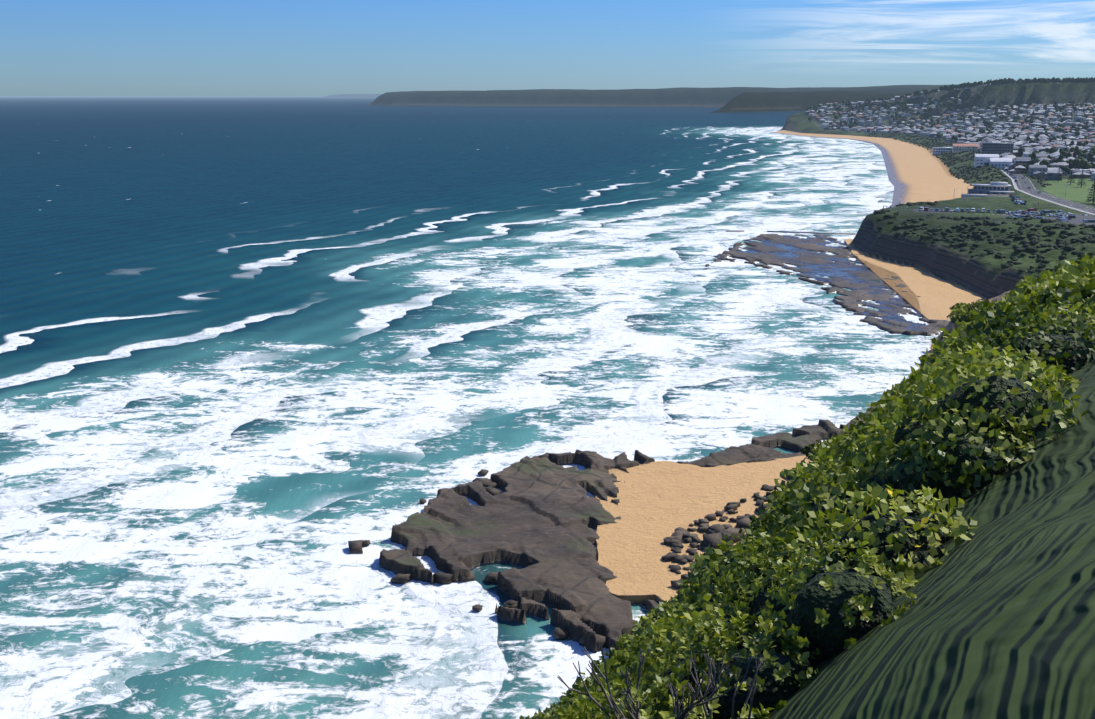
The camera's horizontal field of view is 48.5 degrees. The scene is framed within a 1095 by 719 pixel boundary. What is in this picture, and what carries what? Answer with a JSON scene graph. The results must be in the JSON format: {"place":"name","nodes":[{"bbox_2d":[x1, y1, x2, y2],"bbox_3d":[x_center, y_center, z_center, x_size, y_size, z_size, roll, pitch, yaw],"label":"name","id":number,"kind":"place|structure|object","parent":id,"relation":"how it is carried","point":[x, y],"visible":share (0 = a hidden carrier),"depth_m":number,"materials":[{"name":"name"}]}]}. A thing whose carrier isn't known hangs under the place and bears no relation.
{"place":"outdoors","nodes":[
{"label":"outdoors","id":0,"kind":"place"},
{"bbox_2d":[317,94,381,97],"bbox_3d":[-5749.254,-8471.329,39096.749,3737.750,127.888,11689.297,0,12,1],"label":"distant headland","id":1,"kind":"structure","parent":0,"point":[354,96],"depth_m":35205.41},
{"bbox_2d":[0,96,939,718],"bbox_3d":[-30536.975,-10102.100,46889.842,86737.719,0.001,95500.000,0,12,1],"label":"sea","id":2,"kind":"structure","parent":0,"point":[264,360],"depth_m":396.72,"materials":[{"name":"liquid"}]},
{"bbox_2d":[726,230,855,234],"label":"ocean pool wall","id":3,"kind":"structure","parent":2,"relation":"in","point":[796,232],"depth_m":751.58,"materials":[{"name":"concrete"}]},
{"bbox_2d":[0,0,1094,95],"label":"sky","id":4,"kind":"structure","parent":0,"point":[48,47],"materials":[{"name":"blue"}]},
{"bbox_2d":[368,83,1015,106],"bbox_3d":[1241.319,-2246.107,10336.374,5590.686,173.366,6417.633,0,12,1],"label":"headland","id":5,"kind":"structure","parent":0,"point":[693,97],"depth_m":9033.91,"materials":[{"name":"green plant"}]},
{"bbox_2d":[710,91,917,112],"bbox_3d":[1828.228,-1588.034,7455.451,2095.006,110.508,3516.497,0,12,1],"label":"headland","id":6,"kind":"structure","parent":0,"point":[770,101],"depth_m":6642.11,"materials":[{"name":"green plant"}]},
{"bbox_2d":[738,82,1094,718],"bbox_3d":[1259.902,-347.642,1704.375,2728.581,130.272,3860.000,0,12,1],"label":"terrain","id":7,"kind":"structure","parent":0,"point":[996,620],"depth_m":12.17,"materials":[{"name":"green plant"}]},
{"bbox_2d":[379,420,846,652],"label":"rock platform","id":8,"kind":"structure","parent":7,"relation":"on","point":[538,519],"depth_m":232.31,"materials":[{"name":"grey stone"}]},
{"bbox_2d":[348,452,797,651],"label":"boulders","id":9,"kind":"object","parent":8,"relation":"on","point":[715,535],"visible":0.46,"depth_m":226.05,"materials":[{"name":"grey stone"}]},
{"bbox_2d":[595,455,811,603],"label":"beach sand","id":10,"kind":"structure","parent":7,"relation":"on","point":[660,501],"depth_m":246.01,"materials":[{"name":"beige sand"}]},
{"bbox_2d":[519,251,1094,718],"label":"bush","id":11,"kind":"object","parent":7,"relation":"on","point":[975,345],"depth_m":19.20,"materials":[{"name":"green plant"}]},
{"bbox_2d":[549,271,1094,718],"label":"bushes","id":12,"kind":"object","parent":7,"relation":"on","point":[832,634],"visible":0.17,"depth_m":15.65,"materials":[{"name":"green plant"}]},
{"bbox_2d":[703,234,949,335],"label":"platform rock","id":13,"kind":"object","parent":7,"relation":"on","point":[863,283],"visible":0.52,"depth_m":577.58,"materials":[{"name":"grey stone"}]},
{"bbox_2d":[774,130,972,207],"bbox_3d":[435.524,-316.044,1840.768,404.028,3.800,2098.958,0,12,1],"label":"beach","id":14,"kind":"structure","parent":7,"relation":"on","point":[916,173],"depth_m":1303.45,"materials":[{"name":"beige sand"}]},
{"bbox_2d":[844,239,984,320],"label":"beach sand","id":15,"kind":"structure","parent":7,"relation":"on","point":[938,298],"depth_m":529.60,"materials":[{"name":"beige sand"}]},
{"bbox_2d":[806,87,1094,180],"bbox_3d":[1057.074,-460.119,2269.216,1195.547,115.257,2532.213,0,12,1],"label":"houses","id":16,"kind":"structure","parent":7,"relation":"on","point":[1038,175],"depth_m":2320.21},
{"bbox_2d":[806,86,1094,174],"bbox_3d":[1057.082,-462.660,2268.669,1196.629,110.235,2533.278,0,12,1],"label":"town house roofs","id":17,"kind":"structure","parent":16,"relation":"on","point":[1010,158],"depth_m":2061.07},
{"bbox_2d":[806,88,1094,178],"bbox_3d":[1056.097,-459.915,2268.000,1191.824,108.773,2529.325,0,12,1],"label":"town house windows","id":18,"kind":"structure","parent":16,"relation":"attached to","point":[980,133],"depth_m":2187.92,"materials":[{"name":"black glass"}]},
{"bbox_2d":[810,82,1094,168],"bbox_3d":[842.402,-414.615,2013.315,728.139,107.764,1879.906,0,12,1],"label":"trees","id":19,"kind":"object","parent":7,"relation":"on","point":[994,85],"visible":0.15,"depth_m":2651.01,"materials":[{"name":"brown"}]},
{"bbox_2d":[806,77,1094,171],"bbox_3d":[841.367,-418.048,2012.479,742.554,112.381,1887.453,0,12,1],"label":"town","id":20,"kind":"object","parent":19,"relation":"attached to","point":[1080,162],"visible":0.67,"depth_m":2555.57,"materials":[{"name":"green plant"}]},
{"bbox_2d":[864,132,1094,272],"bbox_3d":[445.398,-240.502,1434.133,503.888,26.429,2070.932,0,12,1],"label":"shrubs","id":21,"kind":"object","parent":7,"relation":"on","point":[1033,235],"visible":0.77,"depth_m":588.88,"materials":[{"name":"green plant"}]},
{"bbox_2d":[961,182,1014,197],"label":"building","id":22,"kind":"structure","parent":7,"relation":"on","point":[1000,185],"depth_m":931.98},
{"bbox_2d":[972,186,1007,194],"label":"windows","id":23,"kind":"structure","parent":22,"relation":"attached to","point":[986,188],"depth_m":933.47,"materials":[{"name":"glass"}]},
{"bbox_2d":[912,209,1094,224],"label":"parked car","id":24,"kind":"object","parent":7,"relation":"on","point":[1078,219],"visible":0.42,"depth_m":647.33,"materials":[{"name":"metal"}]},
{"bbox_2d":[954,154,1088,198],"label":"pine trees","id":25,"kind":"object","parent":7,"relation":"on","point":[1014,179],"visible":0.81,"depth_m":966.74,"materials":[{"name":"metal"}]},
{"bbox_2d":[1027,208,1038,210],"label":"car","id":26,"kind":"object","parent":7,"relation":"on","point":[1031,209],"visible":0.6,"depth_m":685.80,"materials":[{"name":"white paint"}]},
{"bbox_2d":[1001,170,1094,214],"bbox_3d":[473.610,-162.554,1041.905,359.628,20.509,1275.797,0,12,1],"label":"road","id":27,"kind":"structure","parent":7,"relation":"on","point":[1014,184],"depth_m":857.05,"materials":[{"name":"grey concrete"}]},
{"bbox_2d":[1006,172,1094,213],"bbox_3d":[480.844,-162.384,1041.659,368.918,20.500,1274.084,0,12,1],"label":"road asphalt","id":28,"kind":"structure","parent":7,"relation":"on","point":[1026,185],"depth_m":873.03,"materials":[{"name":"grey asphalt"}]},
{"bbox_2d":[1058,218,1070,221],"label":"car","id":29,"kind":"object","parent":7,"relation":"on","point":[1064,219],"visible":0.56,"depth_m":612.50,"materials":[{"name":"grey paint"}]}
]}

